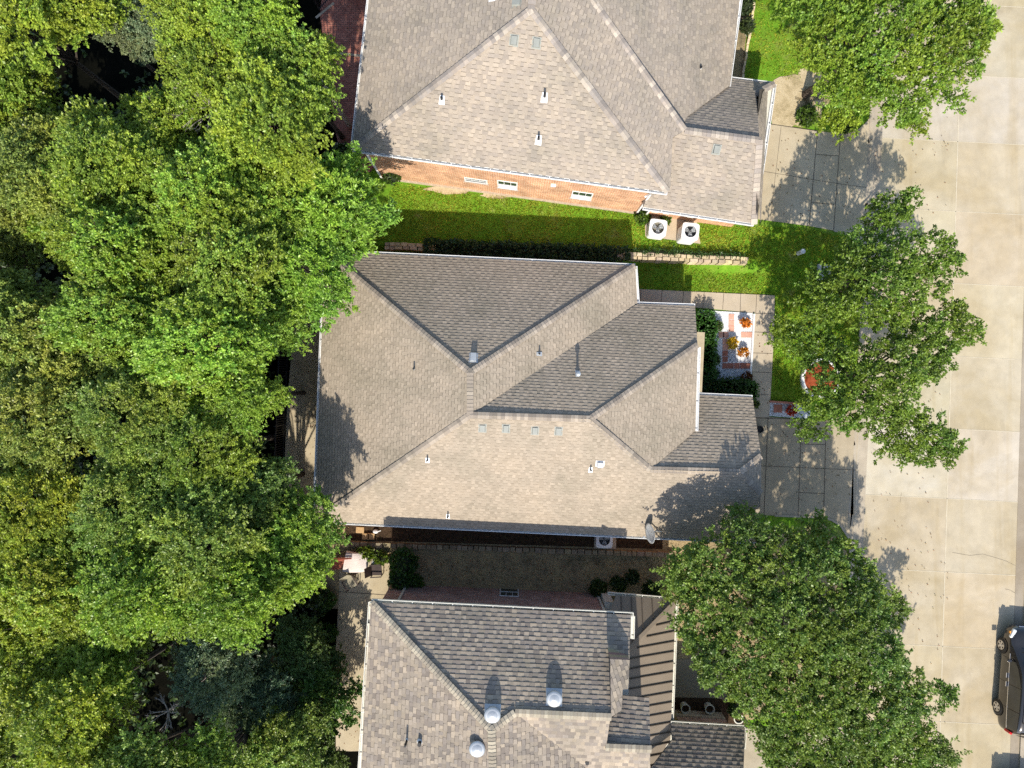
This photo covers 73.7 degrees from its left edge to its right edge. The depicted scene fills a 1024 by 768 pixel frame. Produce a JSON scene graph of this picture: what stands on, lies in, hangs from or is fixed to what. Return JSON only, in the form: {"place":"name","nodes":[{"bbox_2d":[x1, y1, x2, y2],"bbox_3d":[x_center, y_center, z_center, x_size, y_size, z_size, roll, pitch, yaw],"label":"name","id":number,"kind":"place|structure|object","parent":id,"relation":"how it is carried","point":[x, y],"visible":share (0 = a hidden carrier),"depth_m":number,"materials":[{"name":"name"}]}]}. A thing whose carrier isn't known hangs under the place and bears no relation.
{"place":"outdoors","nodes":[
{"label":"outdoors","id":0,"kind":"place"},
{"bbox_2d":[284,238,341,505],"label":"path","id":1,"kind":"structure","parent":0,"point":[296,432],"depth_m":33.97,"materials":[{"name":"concrete"}]},
{"bbox_2d":[320,0,373,171],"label":"brick patio","id":2,"kind":"structure","parent":0,"point":[335,17],"depth_m":33.49,"materials":[{"name":"red brick"}]},
{"bbox_2d":[0,0,718,767],"bbox_3d":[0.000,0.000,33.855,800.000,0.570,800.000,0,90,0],"label":"ground","id":3,"kind":"structure","parent":0,"point":[102,62],"depth_m":34.07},
{"bbox_2d":[0,210,61,274],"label":"woodland tree","id":4,"kind":"object","parent":3,"relation":"on","point":[10,252],"visible":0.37,"depth_m":27.96,"materials":[{"name":"green plant"}]},
{"bbox_2d":[0,58,61,146],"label":"woodland tree","id":5,"kind":"object","parent":3,"relation":"on","point":[10,96],"visible":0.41,"depth_m":26.32,"materials":[{"name":"green plant"}]},
{"bbox_2d":[0,622,68,706],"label":"woodland tree","id":6,"kind":"object","parent":3,"relation":"on","point":[11,645],"visible":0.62,"depth_m":26.18,"materials":[{"name":"green plant"}]},
{"bbox_2d":[0,697,68,767],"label":"woodland tree","id":7,"kind":"object","parent":3,"relation":"on","point":[6,748],"visible":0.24,"depth_m":25.89,"materials":[{"name":"green plant"}]},
{"bbox_2d":[0,58,69,160],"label":"woodland tree","id":8,"kind":"object","parent":3,"relation":"on","point":[39,103],"visible":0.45,"depth_m":27.27,"materials":[{"name":"green plant"}]},
{"bbox_2d":[0,421,87,580],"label":"woodland tree","id":9,"kind":"object","parent":3,"relation":"on","point":[16,535],"visible":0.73,"depth_m":25.52,"materials":[{"name":"green plant"}]},
{"bbox_2d":[0,265,95,388],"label":"woodland tree","id":10,"kind":"object","parent":3,"relation":"on","point":[27,307],"visible":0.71,"depth_m":25.73,"materials":[{"name":"green plant"}]},
{"bbox_2d":[0,541,96,646],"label":"woodland tree","id":11,"kind":"object","parent":3,"relation":"on","point":[42,614],"visible":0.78,"depth_m":25.35,"materials":[{"name":"green plant"}]},
{"bbox_2d":[0,344,122,495],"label":"woodland tree","id":12,"kind":"object","parent":3,"relation":"on","point":[28,446],"visible":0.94,"depth_m":25.67,"materials":[{"name":"green plant"}]},
{"bbox_2d":[0,0,124,100],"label":"woodland tree","id":13,"kind":"object","parent":3,"relation":"on","point":[34,11],"visible":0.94,"depth_m":25.85,"materials":[{"name":"green plant"}]},
{"bbox_2d":[0,111,131,239],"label":"woodland tree","id":14,"kind":"object","parent":3,"relation":"on","point":[17,171],"visible":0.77,"depth_m":25.62,"materials":[{"name":"green plant"}]},
{"bbox_2d":[16,177,125,275],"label":"woodland tree","id":15,"kind":"object","parent":3,"relation":"on","point":[42,236],"visible":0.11,"depth_m":26.87,"materials":[{"name":"green plant"}]},
{"bbox_2d":[23,336,119,423],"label":"woodland tree","id":16,"kind":"object","parent":3,"relation":"on","point":[78,359],"visible":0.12,"depth_m":26.46,"materials":[{"name":"green plant"}]},
{"bbox_2d":[32,497,129,595],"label":"woodland tree","id":17,"kind":"object","parent":3,"relation":"on","point":[82,556],"visible":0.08,"depth_m":26.23,"materials":[{"name":"green plant"}]},
{"bbox_2d":[0,638,176,767],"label":"woodland tree","id":18,"kind":"object","parent":3,"relation":"on","point":[41,739],"visible":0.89,"depth_m":25.32,"materials":[{"name":"green plant"}]},
{"bbox_2d":[39,580,137,675],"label":"woodland tree","id":19,"kind":"object","parent":3,"relation":"on","point":[63,648],"visible":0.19,"depth_m":26.39,"materials":[{"name":"green plant"}]},
{"bbox_2d":[37,626,153,727],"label":"woodland tree","id":20,"kind":"object","parent":3,"relation":"on","point":[126,658],"visible":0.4,"depth_m":26.68,"materials":[{"name":"green plant"}]},
{"bbox_2d":[27,0,168,82],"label":"woodland tree","id":21,"kind":"object","parent":3,"relation":"on","point":[85,10],"visible":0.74,"depth_m":26.31,"materials":[{"name":"green plant"}]},
{"bbox_2d":[35,93,183,240],"bbox_3d":[-15.642,-8.533,28.971,4.951,9.525,4.853,-44,90,0],"label":"woodland tree","id":22,"kind":"object","parent":3,"relation":"on","point":[72,178],"visible":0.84,"depth_m":25.16,"materials":[{"name":"green plant"}]},
{"bbox_2d":[43,184,180,309],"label":"woodland tree","id":23,"kind":"object","parent":3,"relation":"on","point":[88,256],"visible":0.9,"depth_m":25.00,"materials":[{"name":"green plant"}]},
{"bbox_2d":[34,265,206,372],"bbox_3d":[-15.394,-2.568,29.207,5.487,10.077,4.428,0,90,0],"label":"woodland tree","id":24,"kind":"object","parent":3,"relation":"on","point":[69,320],"visible":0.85,"depth_m":25.11,"materials":[{"name":"green plant"}]},
{"bbox_2d":[60,431,186,563],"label":"woodland tree","id":25,"kind":"object","parent":3,"relation":"on","point":[97,492],"visible":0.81,"depth_m":25.52,"materials":[{"name":"green plant"}]},
{"bbox_2d":[91,0,172,65],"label":"woodland tree","id":26,"kind":"object","parent":3,"relation":"on","point":[134,39],"visible":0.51,"depth_m":27.49,"materials":[{"name":"green plant"}]},
{"bbox_2d":[64,347,204,473],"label":"woodland tree","id":27,"kind":"object","parent":3,"relation":"on","point":[104,430],"visible":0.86,"depth_m":25.59,"materials":[{"name":"green plant"}]},
{"bbox_2d":[63,521,211,652],"bbox_3d":[-14.295,7.535,29.222,5.007,10.050,4.858,-23,90,0],"label":"woodland tree","id":28,"kind":"object","parent":3,"relation":"on","point":[120,619],"visible":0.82,"depth_m":25.14,"materials":[{"name":"green plant"}]},
{"bbox_2d":[84,713,206,767],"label":"woodland tree","id":29,"kind":"object","parent":3,"relation":"on","point":[138,756],"visible":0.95,"depth_m":24.92,"materials":[{"name":"green plant"}]},
{"bbox_2d":[91,111,212,209],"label":"woodland tree","id":30,"kind":"object","parent":3,"relation":"on","point":[169,146],"visible":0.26,"depth_m":26.50,"materials":[{"name":"green plant"}]},
{"bbox_2d":[112,244,213,336],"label":"woodland tree","id":31,"kind":"object","parent":3,"relation":"on","point":[167,283],"visible":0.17,"depth_m":26.23,"materials":[{"name":"green plant"}]},
{"bbox_2d":[110,343,220,435],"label":"woodland tree","id":32,"kind":"object","parent":3,"relation":"on","point":[192,398],"visible":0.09,"depth_m":26.46,"materials":[{"name":"green plant"}]},
{"bbox_2d":[116,81,220,165],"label":"woodland tree","id":33,"kind":"object","parent":3,"relation":"on","point":[145,104],"visible":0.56,"depth_m":26.37,"materials":[{"name":"green plant"}]},
{"bbox_2d":[0,1,339,767],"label":"undergrowth","id":34,"kind":"object","parent":3,"relation":"on","point":[80,459],"visible":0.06,"depth_m":33.14,"materials":[{"name":"green plant"}]},
{"bbox_2d":[135,548,224,645],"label":"woodland tree","id":35,"kind":"object","parent":3,"relation":"on","point":[168,633],"visible":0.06,"depth_m":26.65,"materials":[{"name":"green plant"}]},
{"bbox_2d":[139,0,238,61],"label":"woodland tree","id":36,"kind":"object","parent":3,"relation":"on","point":[177,17],"visible":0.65,"depth_m":25.41,"materials":[{"name":"green plant"}]},
{"bbox_2d":[141,135,262,266],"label":"woodland tree","id":37,"kind":"object","parent":3,"relation":"on","point":[172,185],"visible":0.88,"depth_m":24.77,"materials":[{"name":"green plant"}]},
{"bbox_2d":[125,286,281,405],"bbox_3d":[-11.689,-1.602,28.991,5.855,10.520,4.841,0,90,0],"label":"woodland tree","id":38,"kind":"object","parent":3,"relation":"on","point":[171,332],"visible":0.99,"depth_m":24.96,"materials":[{"name":"green plant"}]},
{"bbox_2d":[138,475,273,617],"bbox_3d":[-11.734,6.062,29.313,4.914,9.856,4.907,-31,90,0],"label":"woodland tree","id":39,"kind":"object","parent":3,"relation":"on","point":[170,537],"visible":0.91,"depth_m":25.37,"materials":[{"name":"green plant"}]},
{"bbox_2d":[152,392,274,516],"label":"woodland tree","id":40,"kind":"object","parent":3,"relation":"on","point":[181,460],"visible":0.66,"depth_m":25.98,"materials":[{"name":"green plant"}]},
{"bbox_2d":[158,702,268,767],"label":"woodland tree","id":41,"kind":"object","parent":3,"relation":"on","point":[211,752],"visible":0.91,"depth_m":25.56,"materials":[{"name":"green plant"}]},
{"bbox_2d":[153,24,275,143],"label":"woodland tree","id":42,"kind":"object","parent":3,"relation":"on","point":[194,82],"visible":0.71,"depth_m":25.55,"materials":[{"name":"green plant"}]},
{"bbox_2d":[166,597,270,724],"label":"woodland tree","id":43,"kind":"object","parent":3,"relation":"on","point":[189,658],"visible":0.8,"depth_m":27.27,"materials":[{"name":"green plant"}]},
{"bbox_2d":[170,190,287,329],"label":"woodland tree","id":44,"kind":"object","parent":3,"relation":"on","point":[207,280],"visible":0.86,"depth_m":25.04,"materials":[{"name":"green plant"}]},
{"bbox_2d":[192,447,287,544],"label":"woodland tree","id":45,"kind":"object","parent":3,"relation":"on","point":[236,495],"visible":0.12,"depth_m":26.84,"materials":[{"name":"green plant"}]},
{"bbox_2d":[172,531,309,654],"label":"woodland tree","id":46,"kind":"object","parent":3,"relation":"on","point":[234,618],"visible":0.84,"depth_m":25.70,"materials":[{"name":"green plant"}]},
{"bbox_2d":[190,0,313,74],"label":"woodland tree","id":47,"kind":"object","parent":3,"relation":"on","point":[273,12],"visible":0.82,"depth_m":25.08,"materials":[{"name":"green plant"}]},
{"bbox_2d":[200,345,305,441],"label":"woodland tree","id":48,"kind":"object","parent":3,"relation":"on","point":[269,396],"visible":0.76,"depth_m":26.09,"materials":[{"name":"green plant"}]},
{"bbox_2d":[203,642,312,743],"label":"woodland tree","id":49,"kind":"object","parent":3,"relation":"on","point":[265,690],"visible":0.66,"depth_m":29.12,"materials":[{"name":"green plant"}]},
{"bbox_2d":[228,451,304,531],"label":"woodland tree","id":50,"kind":"object","parent":3,"relation":"on","point":[270,472],"visible":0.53,"depth_m":27.07,"materials":[{"name":"green plant"}]},
{"bbox_2d":[202,51,335,197],"bbox_3d":[-9.097,-9.892,28.684,5.100,10.120,5.696,0,90,0],"label":"woodland tree","id":51,"kind":"object","parent":3,"relation":"on","point":[258,89],"visible":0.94,"depth_m":24.74,"materials":[{"name":"green plant"}]},
{"bbox_2d":[211,160,329,249],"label":"woodland tree","id":52,"kind":"object","parent":3,"relation":"on","point":[277,203],"visible":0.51,"depth_m":26.15,"materials":[{"name":"green plant"}]},
{"bbox_2d":[230,276,318,365],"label":"woodland tree","id":53,"kind":"object","parent":3,"relation":"on","point":[287,320],"visible":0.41,"depth_m":27.30,"materials":[{"name":"green plant"}]},
{"bbox_2d":[231,696,331,767],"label":"woodland tree","id":54,"kind":"object","parent":3,"relation":"on","point":[294,745],"visible":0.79,"depth_m":28.74,"materials":[{"name":"green plant"}]},
{"bbox_2d":[230,512,333,614],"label":"woodland tree","id":55,"kind":"object","parent":3,"relation":"on","point":[294,572],"visible":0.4,"depth_m":26.84,"materials":[{"name":"green plant"}]},
{"bbox_2d":[247,15,349,138],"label":"woodland tree","id":56,"kind":"object","parent":3,"relation":"on","point":[321,50],"visible":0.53,"depth_m":25.61,"materials":[{"name":"green plant"}]},
{"bbox_2d":[268,482,351,585],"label":"woodland tree","id":57,"kind":"object","parent":3,"relation":"on","point":[319,530],"visible":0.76,"depth_m":27.30,"materials":[{"name":"green plant"}]},
{"bbox_2d":[273,611,347,691],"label":"woodland tree","id":58,"kind":"object","parent":3,"relation":"on","point":[304,638],"visible":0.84,"depth_m":31.04,"materials":[{"name":"green plant"}]},
{"bbox_2d":[265,220,366,334],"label":"woodland tree","id":59,"kind":"object","parent":3,"relation":"on","point":[314,295],"visible":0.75,"depth_m":26.83,"materials":[{"name":"green plant"}]},
{"bbox_2d":[277,656,362,741],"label":"woodland tree","id":60,"kind":"object","parent":3,"relation":"on","point":[338,702],"visible":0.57,"depth_m":30.81,"materials":[{"name":"green plant"}]},
{"bbox_2d":[290,727,351,767],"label":"woodland tree","id":61,"kind":"object","parent":3,"relation":"on","point":[330,760],"visible":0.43,"depth_m":30.62,"materials":[{"name":"green plant"}]},
{"bbox_2d":[268,140,403,263],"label":"woodland tree","id":62,"kind":"object","parent":3,"relation":"on","point":[347,181],"visible":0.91,"depth_m":26.66,"materials":[{"name":"green plant"}]},
{"bbox_2d":[320,525,665,608],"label":"side yard","id":63,"kind":"structure","parent":3,"relation":"on","point":[524,571],"depth_m":33.99,"materials":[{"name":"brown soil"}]},
{"bbox_2d":[387,546,419,578],"bbox_3d":[-5.281,8.673,33.211,1.647,1.619,1.691,0,90,0],"label":"shrub","id":64,"kind":"object","parent":63,"relation":"on","point":[403,562],"visible":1,"depth_m":32.93,"materials":[{"name":"green plant"}]},
{"bbox_2d":[345,525,662,548],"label":"dark soil","id":65,"kind":"structure","parent":63,"relation":"on","point":[395,534],"depth_m":33.99,"materials":[{"name":"black soil"}]},
{"bbox_2d":[343,541,672,557],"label":"retaining wall","id":66,"kind":"structure","parent":63,"relation":"on","point":[542,550],"depth_m":33.76,"materials":[{"name":"brick"}]},
{"bbox_2d":[313,252,762,543],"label":"brick house","id":67,"kind":"structure","parent":3,"relation":"on","point":[512,395],"depth_m":30.04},
{"bbox_2d":[358,585,746,767],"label":"brick house","id":68,"kind":"structure","parent":3,"relation":"on","point":[461,677],"depth_m":27.73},
{"bbox_2d":[350,0,776,226],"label":"brick house","id":69,"kind":"structure","parent":3,"relation":"on","point":[653,107],"depth_m":29.01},
{"bbox_2d":[675,659,759,709],"bbox_3d":[10.173,14.966,33.980,4.358,0.001,2.540,0,90,0],"label":"concrete court","id":70,"kind":"object","parent":3,"relation":"on","point":[687,685],"visible":0.26,"depth_m":33.98,"materials":[{"name":"grey concrete"}]},
{"bbox_2d":[336,554,389,750],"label":"path","id":71,"kind":"structure","parent":0,"point":[354,618],"depth_m":33.97,"materials":[{"name":"concrete"}]},
{"bbox_2d":[343,551,367,572],"bbox_3d":[-7.678,8.708,33.587,1.296,0.770,1.048,0,90,0],"label":"garden table","id":72,"kind":"object","parent":71,"relation":"on","point":[356,563],"visible":0.95,"depth_m":33.24,"materials":[{"name":"beige fabric"}]},
{"bbox_2d":[367,0,873,730],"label":"lawn","id":73,"kind":"structure","parent":0,"point":[763,30],"depth_m":33.61,"materials":[{"name":"green plant"}]},
{"bbox_2d":[422,237,630,262],"bbox_3d":[0.721,-6.445,33.187,10.209,1.576,1.072,2,90,0],"label":"hedge","id":74,"kind":"object","parent":73,"relation":"on","point":[526,250],"visible":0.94,"depth_m":32.81,"materials":[{"name":"green plant"}]},
{"bbox_2d":[645,216,699,243],"bbox_3d":[7.876,-7.643,33.440,2.873,0.001,1.192,7,90,0],"label":"ac pad","id":75,"kind":"object","parent":73,"relation":"on","point":[672,229],"visible":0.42,"depth_m":33.44,"materials":[{"name":"concrete"}]},
{"bbox_2d":[646,219,666,239],"bbox_3d":[6.998,-7.477,33.044,0.840,0.672,0.840,7,90,0],"label":"ac unit","id":76,"kind":"object","parent":75,"relation":"on","point":[656,229],"visible":1,"depth_m":32.72,"materials":[{"name":"white paint"}]},
{"bbox_2d":[676,222,699,244],"bbox_3d":[8.456,-7.224,32.854,0.820,1.052,0.820,7,90,0],"label":"ac unit","id":77,"kind":"object","parent":75,"relation":"on","point":[687,233],"visible":1,"depth_m":32.38,"materials":[{"name":"white paint"}]},
{"bbox_2d":[629,252,747,265],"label":"retaining wall","id":78,"kind":"structure","parent":73,"relation":"on","point":[689,260],"depth_m":33.30,"materials":[{"name":"stone"}]},
{"bbox_2d":[630,246,744,259],"bbox_3d":[8.578,-6.398,33.272,5.601,0.670,0.628,3,90,0],"label":"hedge","id":79,"kind":"object","parent":78,"relation":"attached to","point":[674,252],"visible":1,"depth_m":33.24,"materials":[{"name":"green plant"}]},
{"bbox_2d":[695,308,719,380],"bbox_3d":[9.521,-1.904,33.544,1.375,1.041,3.740,0,90,0],"label":"hedge","id":80,"kind":"object","parent":73,"relation":"on","point":[706,321],"visible":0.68,"depth_m":33.34,"materials":[{"name":"green plant"}]},
{"bbox_2d":[702,376,749,394],"bbox_3d":[10.416,0.201,33.517,2.490,1.106,1.312,0,90,0],"label":"hedge","id":81,"kind":"object","parent":73,"relation":"on","point":[721,385],"visible":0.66,"depth_m":33.31,"materials":[{"name":"green plant"}]},
{"bbox_2d":[702,310,752,380],"bbox_3d":[10.646,-1.917,33.980,2.664,0.001,3.536,0,90,0],"label":"gravel bed","id":82,"kind":"object","parent":73,"relation":"on","point":[723,316],"visible":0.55,"depth_m":33.98,"materials":[{"name":"white gravel"}]},
{"bbox_2d":[716,350,748,379],"bbox_3d":[10.970,-0.921,33.976,1.619,0.001,1.544,0,90,0],"label":"gravel bed","id":83,"kind":"object","parent":82,"relation":"on","point":[732,356],"visible":0.83,"depth_m":33.98,"materials":[{"name":"white gravel"}]},
{"bbox_2d":[732,14,749,77],"bbox_3d":[11.300,-18.855,33.517,0.880,0.042,7.958,4,90,0],"label":"planting bed","id":84,"kind":"object","parent":73,"relation":"on","point":[739,56],"visible":0.41,"depth_m":33.50,"materials":[{"name":"brown soil"}]},
{"bbox_2d":[656,522,848,719],"bbox_3d":[11.844,11.754,33.990,9.941,0.001,9.961,0,90,0],"label":"mulch strip","id":85,"kind":"object","parent":73,"relation":"on","point":[679,653],"visible":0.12,"depth_m":33.99,"materials":[{"name":"soil"}]},
{"bbox_2d":[674,697,748,723],"bbox_3d":[9.886,16.286,33.988,3.935,0.001,1.394,0,90,0],"label":"court bed","id":86,"kind":"object","parent":85,"relation":"on","point":[697,704],"visible":0.38,"depth_m":33.99,"materials":[{"name":"brown soil"}]},
{"bbox_2d":[648,500,972,767],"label":"broadleaf tree","id":87,"kind":"object","parent":85,"relation":"on","point":[858,613],"visible":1,"depth_m":27.31,"materials":[{"name":"green plant"}]},
{"bbox_2d":[772,68,833,126],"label":"path","id":88,"kind":"structure","parent":73,"relation":"on","point":[789,100],"depth_m":33.73,"materials":[{"name":"beige concrete"}]},
{"bbox_2d":[745,0,869,125],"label":"grass","id":89,"kind":"structure","parent":73,"relation":"on","point":[761,5],"depth_m":33.61,"materials":[{"name":"green plant"}]},
{"bbox_2d":[795,102,819,128],"bbox_3d":[14.531,-13.169,33.585,1.244,0.997,1.183,-25,90,0],"label":"shrub","id":90,"kind":"object","parent":73,"relation":"on","point":[808,115],"visible":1,"depth_m":33.47,"materials":[{"name":"green plant"}]},
{"bbox_2d":[800,358,838,396],"bbox_3d":[15.340,-0.274,33.905,2.000,0.190,2.000,0,90,0],"label":"tree ring edging","id":91,"kind":"object","parent":73,"relation":"on","point":[802,381],"visible":0.19,"depth_m":33.81,"materials":[{"name":"white paint"}]},
{"bbox_2d":[805,363,835,394],"bbox_3d":[15.340,-0.274,33.860,1.720,0.080,1.720,0,90,0],"label":"mulch ring","id":92,"kind":"object","parent":91,"relation":"in","point":[810,380],"visible":0.37,"depth_m":33.86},
{"bbox_2d":[763,296,987,471],"bbox_3d":[15.761,0.045,30.680,9.550,6.988,7.537,0,90,0],"label":"broadleaf tree","id":93,"kind":"object","parent":92,"relation":"on","point":[868,369],"visible":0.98,"depth_m":28.70,"materials":[{"name":"green plant"}]},
{"bbox_2d":[787,185,968,334],"bbox_3d":[15.752,-4.578,30.506,5.397,7.307,8.085,43,90,0],"label":"broadleaf tree","id":94,"kind":"object","parent":73,"relation":"on","point":[904,272],"visible":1,"depth_m":28.53,"materials":[{"name":"green plant"}]},
{"bbox_2d":[770,0,1003,145],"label":"broadleaf tree","id":95,"kind":"object","parent":73,"relation":"on","point":[951,19],"visible":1,"depth_m":27.69,"materials":[{"name":"green plant"}]},
{"bbox_2d":[639,289,774,416],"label":"front path","id":96,"kind":"structure","parent":0,"point":[762,361],"depth_m":33.97,"materials":[{"name":"concrete"}]},
{"bbox_2d":[744,727,843,767],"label":"driveway","id":97,"kind":"structure","parent":0,"point":[752,759],"depth_m":33.99,"materials":[{"name":"concrete"}]},
{"bbox_2d":[756,407,857,536],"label":"driveway","id":98,"kind":"structure","parent":0,"point":[778,491],"depth_m":33.99,"materials":[{"name":"concrete"}]},
{"bbox_2d":[764,124,866,514],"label":"driveway joints","id":99,"kind":"object","parent":98,"relation":"on","point":[789,418],"visible":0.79,"depth_m":33.98,"materials":[{"name":"grey concrete"}]},
{"bbox_2d":[758,119,871,239],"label":"driveway","id":100,"kind":"structure","parent":0,"point":[792,204],"depth_m":33.86,"materials":[{"name":"concrete"}]},
{"bbox_2d":[854,0,1023,767],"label":"road","id":101,"kind":"structure","parent":0,"point":[979,610],"depth_m":34.07,"materials":[{"name":"concrete"}]},
{"bbox_2d":[289,5,948,743],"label":"fallen leaves","id":102,"kind":"object","parent":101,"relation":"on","point":[767,403],"visible":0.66,"depth_m":33.96,"materials":[{"name":"brown plant"}]},
{"bbox_2d":[840,1,887,761],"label":"kerb","id":103,"kind":"structure","parent":101,"relation":"on","point":[857,530],"depth_m":34.05,"materials":[{"name":"concrete"}]},
{"bbox_2d":[865,3,1023,765],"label":"road joints","id":104,"kind":"object","parent":101,"relation":"on","point":[953,283],"visible":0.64,"depth_m":34.06,"materials":[{"name":"grey concrete"}]},
{"bbox_2d":[992,624,1023,737],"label":"minivan","id":105,"kind":"object","parent":101,"relation":"on","point":[1008,705],"visible":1,"depth_m":33.08,"materials":[{"name":"paint"}]},
{"bbox_2d":[1010,315,1023,767],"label":"kerb","id":106,"kind":"structure","parent":101,"relation":"on","point":[1018,619],"depth_m":34.06,"materials":[{"name":"concrete"}]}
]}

